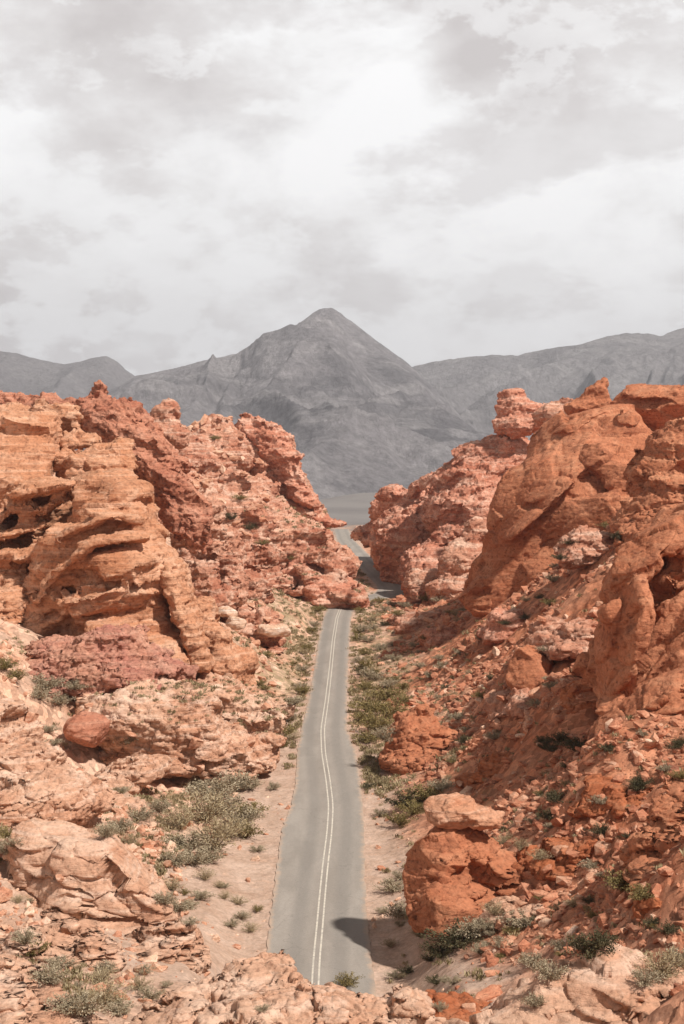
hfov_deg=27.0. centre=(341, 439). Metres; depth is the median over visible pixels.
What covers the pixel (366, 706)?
shrub
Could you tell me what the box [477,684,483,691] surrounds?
boulder
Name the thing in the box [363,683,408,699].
shrub
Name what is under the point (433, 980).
shrub
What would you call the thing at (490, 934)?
shrub
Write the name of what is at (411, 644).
shrub
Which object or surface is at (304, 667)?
shrub
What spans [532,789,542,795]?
shrub
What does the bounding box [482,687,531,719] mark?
rock ledge
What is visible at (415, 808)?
shrub
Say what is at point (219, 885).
shrub
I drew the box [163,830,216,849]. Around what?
shrub
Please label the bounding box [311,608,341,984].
road marking
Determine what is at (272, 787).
shrub
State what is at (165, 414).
rock spire
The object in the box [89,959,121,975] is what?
shrub
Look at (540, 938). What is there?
shrub
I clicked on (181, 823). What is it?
shrub
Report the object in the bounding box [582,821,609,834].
shrub
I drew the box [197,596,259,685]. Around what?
rock fin
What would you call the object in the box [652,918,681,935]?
shrub
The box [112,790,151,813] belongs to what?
rock ledge
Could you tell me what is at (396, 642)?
boulder
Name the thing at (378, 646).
shrub
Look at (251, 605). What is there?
boulder
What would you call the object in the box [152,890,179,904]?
shrub
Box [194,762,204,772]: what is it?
boulder
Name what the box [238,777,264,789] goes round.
shrub
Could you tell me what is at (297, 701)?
shrub
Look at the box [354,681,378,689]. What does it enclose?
shrub
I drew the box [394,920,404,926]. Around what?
shrub
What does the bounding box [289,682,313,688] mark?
shrub
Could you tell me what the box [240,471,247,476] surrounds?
boulder
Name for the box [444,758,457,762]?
shrub
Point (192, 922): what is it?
shrub
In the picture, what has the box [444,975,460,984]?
shrub
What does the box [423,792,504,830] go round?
cap rock
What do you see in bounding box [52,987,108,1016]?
shrub
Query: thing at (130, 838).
shrub
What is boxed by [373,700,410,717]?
shrub
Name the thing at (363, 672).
shrub
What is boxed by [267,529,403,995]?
road
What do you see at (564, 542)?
shrub
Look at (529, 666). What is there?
boulder
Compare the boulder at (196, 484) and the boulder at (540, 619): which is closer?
the boulder at (540, 619)
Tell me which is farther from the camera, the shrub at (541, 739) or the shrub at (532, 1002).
the shrub at (541, 739)
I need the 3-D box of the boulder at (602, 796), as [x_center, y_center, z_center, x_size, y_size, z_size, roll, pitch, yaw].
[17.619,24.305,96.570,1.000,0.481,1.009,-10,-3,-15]
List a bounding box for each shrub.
[0,657,18,669]
[0,825,12,838]
[0,840,8,854]
[2,835,23,847]
[4,667,29,679]
[9,893,27,903]
[9,927,42,944]
[19,941,49,956]
[27,964,71,986]
[28,686,61,699]
[30,672,67,689]
[41,954,76,969]
[43,692,76,705]
[43,724,60,732]
[43,990,87,1013]
[44,738,64,744]
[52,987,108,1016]
[58,680,95,689]
[71,981,84,987]
[73,962,85,968]
[81,965,121,986]
[82,976,133,1005]
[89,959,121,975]
[90,823,123,837]
[98,997,138,1016]
[106,817,135,829]
[110,736,138,745]
[114,785,129,793]
[121,833,143,844]
[122,972,153,989]
[127,805,162,821]
[133,985,165,1000]
[134,963,156,974]
[147,798,174,811]
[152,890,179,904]
[156,803,200,830]
[158,848,195,866]
[159,980,172,986]
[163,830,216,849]
[163,876,185,890]
[171,899,199,912]
[173,787,244,823]
[177,846,215,865]
[178,888,189,894]
[179,776,211,789]
[180,915,201,924]
[181,776,239,799]
[181,899,200,907]
[185,814,248,850]
[189,889,215,899]
[191,866,216,880]
[193,843,226,862]
[197,786,247,813]
[203,810,254,837]
[209,435,221,439]
[210,767,258,792]
[212,881,224,887]
[217,889,232,898]
[221,802,268,825]
[222,916,243,926]
[225,512,237,519]
[228,895,250,904]
[229,819,263,837]
[230,799,269,813]
[232,494,248,499]
[232,910,254,918]
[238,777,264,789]
[241,520,257,529]
[242,922,261,932]
[249,844,268,851]
[252,904,263,911]
[254,1003,272,1012]
[255,540,270,544]
[256,680,265,684]
[258,651,274,657]
[259,684,271,689]
[267,781,281,789]
[280,740,292,747]
[281,694,306,704]
[282,724,299,736]
[286,711,296,721]
[286,731,302,739]
[288,659,299,664]
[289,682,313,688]
[290,684,313,693]
[294,663,310,670]
[296,648,312,653]
[301,644,312,649]
[303,625,319,631]
[308,620,320,626]
[311,605,325,611]
[333,971,361,987]
[349,655,368,662]
[349,696,395,711]
[350,632,364,639]
[350,708,381,719]
[353,607,367,611]
[353,664,368,674]
[353,713,394,729]
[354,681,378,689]
[354,729,381,743]
[355,624,366,631]
[356,659,374,666]
[356,666,373,675]
[358,634,376,641]
[358,648,370,654]
[363,623,378,629]
[363,670,388,679]
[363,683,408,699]
[363,783,376,787]
[367,615,381,621]
[369,724,394,741]
[371,598,387,602]
[371,642,387,649]
[372,808,388,815]
[372,878,403,892]
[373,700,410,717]
[375,619,389,625]
[375,906,389,913]
[377,678,398,687]
[380,604,393,610]
[380,938,397,946]
[381,788,424,807]
[382,810,415,826]
[383,693,413,703]
[383,898,406,919]
[384,969,403,978]
[385,599,398,605]
[387,653,402,660]
[387,870,402,879]
[391,610,405,615]
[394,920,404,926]
[395,680,410,688]
[395,796,424,815]
[395,964,413,973]
[397,601,411,607]
[402,781,443,799]
[406,640,419,647]
[409,928,425,937]
[413,661,427,667]
[417,918,487,950]
[418,953,434,961]
[419,934,456,959]
[423,974,439,985]
[424,670,433,677]
[425,777,455,791]
[430,596,444,601]
[431,999,448,1011]
[432,654,444,659]
[432,661,447,668]
[433,693,443,697]
[436,976,450,983]
[442,689,459,696]
[443,752,459,760]
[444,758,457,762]
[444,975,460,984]
[445,914,485,938]
[446,711,462,719]
[454,734,469,744]
[458,724,469,732]
[470,941,487,954]
[471,690,483,697]
[471,916,495,929]
[479,899,503,915]
[482,729,500,739]
[483,930,495,935]
[488,935,508,947]
[492,832,510,844]
[494,953,505,957]
[495,619,513,624]
[495,908,536,928]
[500,924,520,934]
[510,837,531,850]
[514,951,548,968]
[518,991,547,1006]
[519,614,529,619]
[520,595,529,601]
[524,816,538,824]
[525,698,540,707]
[525,848,553,860]
[526,957,571,982]
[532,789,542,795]
[532,809,552,819]
[533,645,547,651]
[533,734,551,743]
[534,593,543,598]
[534,934,544,940]
[535,789,567,802]
[537,742,548,749]
[540,597,556,604]
[542,822,552,827]
[543,680,557,688]
[543,741,557,751]
[544,573,559,581]
[544,729,569,745]
[547,938,565,949]
[549,552,569,559]
[549,900,562,910]
[554,734,586,751]
[557,538,577,544]
[559,930,619,961]
[564,896,577,907]
[577,858,598,869]
[579,894,594,904]
[579,925,622,949]
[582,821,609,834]
[585,909,596,918]
[587,794,606,804]
[595,520,607,527]
[595,741,615,751]
[600,869,629,891]
[609,531,624,539]
[621,832,630,837]
[621,881,655,900]
[622,778,646,791]
[626,771,653,784]
[629,776,650,789]
[629,946,683,981]
[631,966,665,988]
[636,729,649,735]
[639,914,659,924]
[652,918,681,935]
[654,763,672,771]
[660,944,683,969]
[663,737,683,749]
[665,769,683,779]
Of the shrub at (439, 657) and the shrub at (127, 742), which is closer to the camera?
the shrub at (127, 742)
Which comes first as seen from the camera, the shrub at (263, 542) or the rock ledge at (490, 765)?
the rock ledge at (490, 765)
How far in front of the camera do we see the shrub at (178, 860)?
112.15 m
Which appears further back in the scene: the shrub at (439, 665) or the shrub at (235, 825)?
the shrub at (439, 665)
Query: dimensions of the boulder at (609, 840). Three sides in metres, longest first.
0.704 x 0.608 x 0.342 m
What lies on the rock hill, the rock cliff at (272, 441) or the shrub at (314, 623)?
the rock cliff at (272, 441)
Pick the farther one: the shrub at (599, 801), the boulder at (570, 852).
the shrub at (599, 801)
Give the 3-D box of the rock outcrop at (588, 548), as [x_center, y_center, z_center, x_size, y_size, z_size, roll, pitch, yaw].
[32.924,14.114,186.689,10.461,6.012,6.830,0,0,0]
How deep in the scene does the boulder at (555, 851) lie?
94.10 m
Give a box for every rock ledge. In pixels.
[83,816,104,829]
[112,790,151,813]
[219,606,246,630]
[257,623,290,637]
[387,608,441,634]
[418,627,457,651]
[444,940,683,1023]
[454,751,511,788]
[476,608,524,645]
[477,895,543,932]
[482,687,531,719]
[512,836,598,881]
[559,678,596,713]
[566,773,654,818]
[631,886,661,918]
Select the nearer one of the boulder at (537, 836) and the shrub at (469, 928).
the shrub at (469, 928)
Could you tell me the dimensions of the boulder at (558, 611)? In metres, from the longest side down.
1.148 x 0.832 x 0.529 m
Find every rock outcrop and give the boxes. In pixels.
[0,398,101,478]
[0,408,62,516]
[0,476,75,623]
[0,691,114,828]
[0,918,126,972]
[0,953,108,1023]
[2,817,182,933]
[24,623,198,700]
[77,437,137,472]
[124,922,211,975]
[128,949,446,1023]
[169,494,279,609]
[280,556,369,608]
[378,703,457,774]
[401,516,487,603]
[426,989,492,1021]
[531,397,572,425]
[553,525,614,569]
[574,442,634,490]
[609,417,683,547]
[610,383,683,431]
[619,777,683,892]
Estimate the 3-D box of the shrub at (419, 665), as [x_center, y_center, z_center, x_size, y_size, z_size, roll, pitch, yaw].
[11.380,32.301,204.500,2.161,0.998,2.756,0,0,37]
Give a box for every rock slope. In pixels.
[73,672,295,784]
[220,603,286,653]
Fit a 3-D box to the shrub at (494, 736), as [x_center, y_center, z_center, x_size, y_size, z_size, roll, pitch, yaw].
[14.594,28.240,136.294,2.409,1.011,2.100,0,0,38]
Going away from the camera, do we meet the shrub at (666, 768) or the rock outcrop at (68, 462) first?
the shrub at (666, 768)
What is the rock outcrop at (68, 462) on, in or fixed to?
on the ground
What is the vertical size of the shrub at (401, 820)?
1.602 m
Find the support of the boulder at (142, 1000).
on the ground
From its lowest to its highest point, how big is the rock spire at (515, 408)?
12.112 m
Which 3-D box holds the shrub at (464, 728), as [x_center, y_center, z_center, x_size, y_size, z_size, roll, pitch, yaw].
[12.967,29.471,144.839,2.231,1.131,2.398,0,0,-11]
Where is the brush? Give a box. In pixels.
[0,450,683,997]
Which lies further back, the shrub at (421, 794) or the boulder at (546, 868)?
the shrub at (421, 794)
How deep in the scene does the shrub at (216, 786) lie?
136.91 m
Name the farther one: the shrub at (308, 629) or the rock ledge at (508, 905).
the shrub at (308, 629)
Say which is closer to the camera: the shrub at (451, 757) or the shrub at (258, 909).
the shrub at (258, 909)
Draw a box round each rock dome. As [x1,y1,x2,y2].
[21,468,189,663]
[458,404,652,617]
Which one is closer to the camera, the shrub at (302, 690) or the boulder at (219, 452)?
the shrub at (302, 690)
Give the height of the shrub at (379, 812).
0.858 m
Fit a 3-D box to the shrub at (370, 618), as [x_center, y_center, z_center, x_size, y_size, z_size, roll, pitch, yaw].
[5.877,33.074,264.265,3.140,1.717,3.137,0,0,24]
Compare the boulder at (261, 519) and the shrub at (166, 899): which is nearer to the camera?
the shrub at (166, 899)
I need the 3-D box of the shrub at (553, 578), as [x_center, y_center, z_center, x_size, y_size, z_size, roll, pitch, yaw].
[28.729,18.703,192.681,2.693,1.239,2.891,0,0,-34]
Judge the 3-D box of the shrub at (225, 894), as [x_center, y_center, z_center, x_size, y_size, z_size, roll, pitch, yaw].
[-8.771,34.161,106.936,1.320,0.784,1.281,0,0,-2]
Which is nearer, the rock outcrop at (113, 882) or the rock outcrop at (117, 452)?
the rock outcrop at (113, 882)
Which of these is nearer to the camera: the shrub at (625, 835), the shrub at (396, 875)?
the shrub at (625, 835)
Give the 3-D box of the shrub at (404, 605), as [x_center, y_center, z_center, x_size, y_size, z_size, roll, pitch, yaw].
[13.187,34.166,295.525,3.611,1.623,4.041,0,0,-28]
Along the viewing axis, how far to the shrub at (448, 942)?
90.13 m
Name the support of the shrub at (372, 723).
on the ground
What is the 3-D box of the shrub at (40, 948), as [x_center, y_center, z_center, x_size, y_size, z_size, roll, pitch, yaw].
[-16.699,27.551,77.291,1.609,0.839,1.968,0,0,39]
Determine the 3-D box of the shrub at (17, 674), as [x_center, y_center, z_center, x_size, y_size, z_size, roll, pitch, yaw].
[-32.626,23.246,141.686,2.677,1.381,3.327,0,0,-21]
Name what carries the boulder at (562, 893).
on the ground
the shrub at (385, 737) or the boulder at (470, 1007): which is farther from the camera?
the shrub at (385, 737)
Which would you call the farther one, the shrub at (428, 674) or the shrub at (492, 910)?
the shrub at (428, 674)
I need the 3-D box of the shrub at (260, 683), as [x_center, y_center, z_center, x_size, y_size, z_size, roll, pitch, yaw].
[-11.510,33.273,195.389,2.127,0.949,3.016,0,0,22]
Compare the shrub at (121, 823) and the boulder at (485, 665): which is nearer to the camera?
the shrub at (121, 823)
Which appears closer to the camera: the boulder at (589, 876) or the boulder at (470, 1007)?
the boulder at (470, 1007)
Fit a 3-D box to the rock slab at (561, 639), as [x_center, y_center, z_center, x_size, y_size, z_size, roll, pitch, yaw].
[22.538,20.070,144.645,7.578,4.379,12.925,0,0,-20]
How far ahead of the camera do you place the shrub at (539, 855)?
93.96 m
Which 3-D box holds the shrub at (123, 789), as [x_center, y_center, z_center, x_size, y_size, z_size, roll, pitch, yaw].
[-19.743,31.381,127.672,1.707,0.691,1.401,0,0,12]
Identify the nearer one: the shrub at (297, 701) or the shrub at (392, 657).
the shrub at (297, 701)
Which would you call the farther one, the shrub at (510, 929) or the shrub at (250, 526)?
the shrub at (250, 526)
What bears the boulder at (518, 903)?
on the rock ledge at (508, 905)
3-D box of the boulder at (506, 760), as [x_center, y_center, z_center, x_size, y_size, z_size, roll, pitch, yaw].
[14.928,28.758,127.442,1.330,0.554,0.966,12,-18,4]
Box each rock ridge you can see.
[0,380,213,553]
[350,434,529,584]
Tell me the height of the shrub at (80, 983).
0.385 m
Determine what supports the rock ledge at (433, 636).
on the ground
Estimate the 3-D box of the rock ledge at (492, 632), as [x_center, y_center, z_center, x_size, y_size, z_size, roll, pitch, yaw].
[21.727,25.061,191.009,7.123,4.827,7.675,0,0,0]
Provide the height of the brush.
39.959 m
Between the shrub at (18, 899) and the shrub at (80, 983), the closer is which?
the shrub at (80, 983)
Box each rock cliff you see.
[234,413,346,528]
[571,502,683,740]
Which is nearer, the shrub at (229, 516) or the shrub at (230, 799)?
the shrub at (230, 799)
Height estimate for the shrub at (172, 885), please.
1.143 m
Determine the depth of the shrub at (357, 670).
211.86 m
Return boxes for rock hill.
[158,414,368,605]
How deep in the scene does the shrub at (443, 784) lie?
133.32 m
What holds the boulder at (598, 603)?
on the ground
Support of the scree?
on the ground
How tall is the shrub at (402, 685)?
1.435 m
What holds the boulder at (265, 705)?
on the rock slope at (222, 747)
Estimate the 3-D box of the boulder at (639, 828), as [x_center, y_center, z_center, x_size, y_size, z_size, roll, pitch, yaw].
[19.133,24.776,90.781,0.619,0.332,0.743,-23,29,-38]
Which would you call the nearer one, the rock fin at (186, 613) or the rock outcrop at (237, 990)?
the rock outcrop at (237, 990)
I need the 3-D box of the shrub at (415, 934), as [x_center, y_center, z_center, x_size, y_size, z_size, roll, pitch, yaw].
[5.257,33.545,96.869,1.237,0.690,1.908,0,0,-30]
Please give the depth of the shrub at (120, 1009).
68.25 m
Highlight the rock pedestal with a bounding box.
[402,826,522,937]
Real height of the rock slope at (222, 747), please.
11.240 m
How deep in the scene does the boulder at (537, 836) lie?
99.36 m
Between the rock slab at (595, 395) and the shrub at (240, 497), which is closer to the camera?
the rock slab at (595, 395)
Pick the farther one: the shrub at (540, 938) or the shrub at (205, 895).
the shrub at (205, 895)
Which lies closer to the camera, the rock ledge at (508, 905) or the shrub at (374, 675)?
the rock ledge at (508, 905)
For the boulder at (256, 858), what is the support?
on the ground
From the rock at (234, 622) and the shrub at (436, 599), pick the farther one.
the shrub at (436, 599)
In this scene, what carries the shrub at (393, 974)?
on the ground
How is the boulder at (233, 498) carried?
on the rock hill
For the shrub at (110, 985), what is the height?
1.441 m
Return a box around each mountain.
[0,351,134,398]
[76,308,489,499]
[412,328,683,439]
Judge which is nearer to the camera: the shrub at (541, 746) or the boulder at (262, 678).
the shrub at (541, 746)
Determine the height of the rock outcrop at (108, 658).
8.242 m
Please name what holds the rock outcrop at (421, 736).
on the ground
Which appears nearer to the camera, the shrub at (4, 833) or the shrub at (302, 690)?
the shrub at (4, 833)
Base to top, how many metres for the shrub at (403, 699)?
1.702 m
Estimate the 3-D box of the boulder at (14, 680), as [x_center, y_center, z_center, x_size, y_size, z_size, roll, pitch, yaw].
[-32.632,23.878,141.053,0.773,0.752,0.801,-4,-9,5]
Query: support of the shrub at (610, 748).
on the ground
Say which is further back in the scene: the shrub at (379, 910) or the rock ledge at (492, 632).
the rock ledge at (492, 632)
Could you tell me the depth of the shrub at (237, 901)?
106.65 m
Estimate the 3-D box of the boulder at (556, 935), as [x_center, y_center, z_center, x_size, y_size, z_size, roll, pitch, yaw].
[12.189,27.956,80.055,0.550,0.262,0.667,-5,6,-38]
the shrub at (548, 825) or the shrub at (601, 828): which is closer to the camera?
the shrub at (601, 828)
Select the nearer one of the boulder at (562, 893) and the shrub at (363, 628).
the boulder at (562, 893)
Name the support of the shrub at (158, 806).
on the ground
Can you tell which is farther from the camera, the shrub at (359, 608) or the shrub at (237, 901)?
the shrub at (359, 608)
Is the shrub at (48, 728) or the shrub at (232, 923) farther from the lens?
the shrub at (48, 728)
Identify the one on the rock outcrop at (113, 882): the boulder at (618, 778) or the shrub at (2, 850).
the shrub at (2, 850)
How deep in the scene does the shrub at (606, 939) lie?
61.28 m
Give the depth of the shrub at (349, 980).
90.85 m
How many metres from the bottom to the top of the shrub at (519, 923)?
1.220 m
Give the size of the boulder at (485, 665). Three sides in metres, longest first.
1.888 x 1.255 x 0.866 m
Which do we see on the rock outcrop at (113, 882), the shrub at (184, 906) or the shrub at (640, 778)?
the shrub at (184, 906)
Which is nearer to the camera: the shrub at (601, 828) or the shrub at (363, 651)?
the shrub at (601, 828)
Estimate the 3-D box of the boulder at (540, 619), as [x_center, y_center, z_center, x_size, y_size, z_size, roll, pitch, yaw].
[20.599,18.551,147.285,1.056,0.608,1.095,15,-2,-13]
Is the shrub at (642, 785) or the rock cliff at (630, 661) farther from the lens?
the rock cliff at (630, 661)
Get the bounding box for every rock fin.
[159,557,214,672]
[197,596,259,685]
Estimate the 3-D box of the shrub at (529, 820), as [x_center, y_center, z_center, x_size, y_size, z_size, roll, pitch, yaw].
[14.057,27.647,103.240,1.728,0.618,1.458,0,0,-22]
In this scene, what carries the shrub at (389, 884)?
on the ground
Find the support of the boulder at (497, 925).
on the rock ledge at (508, 905)
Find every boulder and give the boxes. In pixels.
[9,677,17,683]
[24,712,38,723]
[56,874,63,881]
[63,711,109,747]
[84,702,92,707]
[111,807,128,818]
[121,805,128,811]
[123,731,137,736]
[138,998,152,1002]
[148,821,156,827]
[150,852,157,857]
[155,784,166,791]
[169,873,182,881]
[188,737,203,749]
[190,481,199,488]
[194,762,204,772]
[201,479,208,487]
[212,450,223,455]
[212,934,219,941]
[219,464,225,472]
[231,493,238,501]
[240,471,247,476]
[247,736,255,746]
[248,602,254,608]
[250,855,259,860]
[252,640,260,646]
[258,516,265,521]
[258,676,266,680]
[260,702,273,711]
[268,681,276,686]
[377,865,384,870]
[393,640,404,645]
[436,625,442,631]
[445,667,452,672]
[447,695,458,701]
[456,780,462,786]
[461,1003,475,1012]
[462,755,474,761]
[475,984,502,1000]
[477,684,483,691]
[482,662,490,668]
[492,646,499,656]
[493,774,503,781]
[494,919,501,928]
[496,694,507,701]
[501,757,512,763]
[505,645,553,689]
[513,900,527,907]
[518,760,527,766]
[530,787,538,792]
[534,832,542,840]
[536,615,545,621]
[538,917,551,927]
[541,864,551,873]
[546,724,554,729]
[551,845,568,856]
[553,714,563,722]
[553,933,561,939]
[554,608,561,613]
[558,892,569,896]
[565,848,579,857]
[567,764,577,770]
[584,872,595,884]
[594,794,604,799]
[595,601,602,606]
[604,837,614,842]
[612,774,623,782]
[619,913,625,920]
[622,898,633,907]
[636,824,643,831]
[673,920,683,926]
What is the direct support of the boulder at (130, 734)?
on the rock slope at (222, 747)
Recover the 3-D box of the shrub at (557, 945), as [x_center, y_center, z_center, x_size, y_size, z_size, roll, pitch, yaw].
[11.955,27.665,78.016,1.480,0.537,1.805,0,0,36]
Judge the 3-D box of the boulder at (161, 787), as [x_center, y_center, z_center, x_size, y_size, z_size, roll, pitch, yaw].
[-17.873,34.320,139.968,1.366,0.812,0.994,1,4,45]
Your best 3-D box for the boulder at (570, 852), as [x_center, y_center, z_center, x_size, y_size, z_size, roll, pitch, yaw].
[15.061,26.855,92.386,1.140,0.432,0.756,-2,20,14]
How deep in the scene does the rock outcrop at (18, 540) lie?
169.07 m
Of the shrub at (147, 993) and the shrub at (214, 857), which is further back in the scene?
the shrub at (214, 857)
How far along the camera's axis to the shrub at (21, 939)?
76.93 m
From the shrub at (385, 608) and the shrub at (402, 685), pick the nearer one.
the shrub at (402, 685)
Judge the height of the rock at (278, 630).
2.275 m
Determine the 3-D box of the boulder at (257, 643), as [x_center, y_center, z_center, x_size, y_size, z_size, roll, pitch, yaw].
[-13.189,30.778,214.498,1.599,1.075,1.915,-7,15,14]
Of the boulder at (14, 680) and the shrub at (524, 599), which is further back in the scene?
the shrub at (524, 599)
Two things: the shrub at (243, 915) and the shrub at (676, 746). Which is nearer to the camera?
the shrub at (676, 746)
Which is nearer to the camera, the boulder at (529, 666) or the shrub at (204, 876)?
the shrub at (204, 876)
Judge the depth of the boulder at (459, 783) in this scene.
130.22 m
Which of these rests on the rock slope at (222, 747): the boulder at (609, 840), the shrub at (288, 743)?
the shrub at (288, 743)
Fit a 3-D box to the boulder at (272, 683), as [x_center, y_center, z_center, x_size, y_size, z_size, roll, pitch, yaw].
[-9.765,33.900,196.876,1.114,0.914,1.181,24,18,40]
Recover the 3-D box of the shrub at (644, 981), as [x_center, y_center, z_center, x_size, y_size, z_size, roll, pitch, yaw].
[12.648,22.299,59.007,1.570,0.682,1.597,0,0,-25]
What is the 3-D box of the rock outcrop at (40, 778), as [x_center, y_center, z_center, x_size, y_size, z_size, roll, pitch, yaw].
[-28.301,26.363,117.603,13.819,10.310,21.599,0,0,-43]
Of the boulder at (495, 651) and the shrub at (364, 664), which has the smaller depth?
the boulder at (495, 651)
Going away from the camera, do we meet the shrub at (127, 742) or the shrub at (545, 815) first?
the shrub at (545, 815)
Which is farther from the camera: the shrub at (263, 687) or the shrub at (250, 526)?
the shrub at (250, 526)
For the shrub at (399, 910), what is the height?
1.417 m
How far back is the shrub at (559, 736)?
122.24 m
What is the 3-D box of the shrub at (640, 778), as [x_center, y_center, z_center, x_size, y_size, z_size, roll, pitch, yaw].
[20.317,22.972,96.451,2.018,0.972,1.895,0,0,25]
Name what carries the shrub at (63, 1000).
on the rock outcrop at (23, 996)
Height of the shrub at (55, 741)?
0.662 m
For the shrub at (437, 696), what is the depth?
180.51 m
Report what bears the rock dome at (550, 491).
on the ground
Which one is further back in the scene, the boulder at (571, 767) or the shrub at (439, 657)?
the shrub at (439, 657)
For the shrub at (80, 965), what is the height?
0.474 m
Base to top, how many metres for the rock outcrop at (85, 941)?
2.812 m
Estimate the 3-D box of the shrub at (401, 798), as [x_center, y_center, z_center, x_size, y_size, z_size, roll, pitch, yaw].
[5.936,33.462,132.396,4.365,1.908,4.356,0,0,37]
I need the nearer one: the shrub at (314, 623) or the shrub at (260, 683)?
the shrub at (260, 683)
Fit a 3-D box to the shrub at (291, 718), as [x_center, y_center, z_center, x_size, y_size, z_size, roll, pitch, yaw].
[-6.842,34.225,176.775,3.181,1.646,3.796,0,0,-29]
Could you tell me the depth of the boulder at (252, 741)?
146.09 m
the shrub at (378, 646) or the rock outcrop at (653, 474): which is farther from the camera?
the shrub at (378, 646)
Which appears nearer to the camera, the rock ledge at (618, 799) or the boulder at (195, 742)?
the rock ledge at (618, 799)
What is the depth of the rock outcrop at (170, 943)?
84.32 m
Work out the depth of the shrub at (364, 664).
218.17 m
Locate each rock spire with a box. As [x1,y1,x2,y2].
[150,398,189,449]
[491,388,546,439]
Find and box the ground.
[0,450,683,1023]
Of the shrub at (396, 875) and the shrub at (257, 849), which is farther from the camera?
the shrub at (257, 849)
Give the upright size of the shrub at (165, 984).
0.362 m
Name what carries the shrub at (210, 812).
on the ground
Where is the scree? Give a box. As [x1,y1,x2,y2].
[0,414,683,1001]
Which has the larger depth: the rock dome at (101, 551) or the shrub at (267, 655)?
the shrub at (267, 655)
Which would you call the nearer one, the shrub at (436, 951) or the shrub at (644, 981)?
the shrub at (644, 981)
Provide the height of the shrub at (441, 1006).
0.488 m
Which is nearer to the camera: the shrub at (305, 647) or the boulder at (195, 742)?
the boulder at (195, 742)
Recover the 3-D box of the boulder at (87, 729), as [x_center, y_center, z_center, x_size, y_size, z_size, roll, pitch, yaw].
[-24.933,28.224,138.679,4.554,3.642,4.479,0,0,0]
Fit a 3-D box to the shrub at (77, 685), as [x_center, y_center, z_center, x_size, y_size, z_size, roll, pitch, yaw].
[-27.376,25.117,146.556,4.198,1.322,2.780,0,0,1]
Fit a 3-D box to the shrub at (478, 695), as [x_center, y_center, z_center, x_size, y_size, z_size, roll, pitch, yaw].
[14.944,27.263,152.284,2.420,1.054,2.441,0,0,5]
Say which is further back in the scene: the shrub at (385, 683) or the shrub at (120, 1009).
the shrub at (385, 683)
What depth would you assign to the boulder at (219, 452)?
312.08 m
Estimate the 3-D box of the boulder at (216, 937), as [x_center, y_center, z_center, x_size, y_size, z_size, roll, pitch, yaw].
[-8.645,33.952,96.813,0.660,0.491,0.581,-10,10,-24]
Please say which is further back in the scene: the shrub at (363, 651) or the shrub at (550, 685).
the shrub at (363, 651)
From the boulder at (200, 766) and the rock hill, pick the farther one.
the rock hill
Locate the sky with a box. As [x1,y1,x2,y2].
[0,0,683,375]
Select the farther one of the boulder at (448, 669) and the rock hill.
the rock hill
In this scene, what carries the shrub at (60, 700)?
on the ground
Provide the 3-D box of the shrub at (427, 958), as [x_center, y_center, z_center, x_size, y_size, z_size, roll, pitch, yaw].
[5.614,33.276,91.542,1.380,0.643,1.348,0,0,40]
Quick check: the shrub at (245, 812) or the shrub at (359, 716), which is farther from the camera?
the shrub at (359, 716)
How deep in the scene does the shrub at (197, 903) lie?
102.44 m
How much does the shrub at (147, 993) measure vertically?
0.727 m
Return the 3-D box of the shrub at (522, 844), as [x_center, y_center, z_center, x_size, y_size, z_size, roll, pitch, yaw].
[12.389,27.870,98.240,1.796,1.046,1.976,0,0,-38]
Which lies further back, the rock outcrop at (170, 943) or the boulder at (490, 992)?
the rock outcrop at (170, 943)
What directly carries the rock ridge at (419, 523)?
on the ground
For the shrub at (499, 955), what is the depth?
83.33 m
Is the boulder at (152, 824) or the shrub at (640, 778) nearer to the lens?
the shrub at (640, 778)
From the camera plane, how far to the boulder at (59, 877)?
88.07 m
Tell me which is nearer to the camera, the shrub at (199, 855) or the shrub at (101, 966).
the shrub at (101, 966)
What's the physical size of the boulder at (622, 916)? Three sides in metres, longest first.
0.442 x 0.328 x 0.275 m
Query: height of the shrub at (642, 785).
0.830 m
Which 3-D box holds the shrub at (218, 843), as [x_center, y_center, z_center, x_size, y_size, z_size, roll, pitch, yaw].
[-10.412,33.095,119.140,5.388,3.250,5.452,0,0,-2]
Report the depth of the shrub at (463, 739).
142.02 m
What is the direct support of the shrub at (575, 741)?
on the ground
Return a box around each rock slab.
[94,754,171,794]
[526,615,597,660]
[563,377,611,414]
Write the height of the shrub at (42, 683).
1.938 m
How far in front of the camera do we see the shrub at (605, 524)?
205.63 m
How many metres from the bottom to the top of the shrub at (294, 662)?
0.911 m
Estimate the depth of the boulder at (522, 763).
123.08 m
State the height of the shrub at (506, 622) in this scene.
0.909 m
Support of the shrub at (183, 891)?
on the ground
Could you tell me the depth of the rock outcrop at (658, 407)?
226.77 m
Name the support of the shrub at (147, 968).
on the ground
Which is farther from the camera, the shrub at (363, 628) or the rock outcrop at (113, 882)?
the shrub at (363, 628)
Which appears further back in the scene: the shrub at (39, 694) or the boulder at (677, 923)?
the shrub at (39, 694)
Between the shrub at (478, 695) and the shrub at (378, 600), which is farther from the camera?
the shrub at (378, 600)
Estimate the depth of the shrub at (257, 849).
120.77 m
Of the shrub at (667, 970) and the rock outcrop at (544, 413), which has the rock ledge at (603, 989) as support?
the shrub at (667, 970)
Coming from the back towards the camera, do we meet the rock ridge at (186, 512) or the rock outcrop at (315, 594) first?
the rock outcrop at (315, 594)
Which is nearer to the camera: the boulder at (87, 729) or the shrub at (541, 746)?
the shrub at (541, 746)
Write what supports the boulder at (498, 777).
on the ground
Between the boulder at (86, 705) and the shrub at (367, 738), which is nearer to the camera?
the boulder at (86, 705)
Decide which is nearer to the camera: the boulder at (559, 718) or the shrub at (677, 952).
the shrub at (677, 952)
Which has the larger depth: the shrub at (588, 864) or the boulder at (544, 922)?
the shrub at (588, 864)

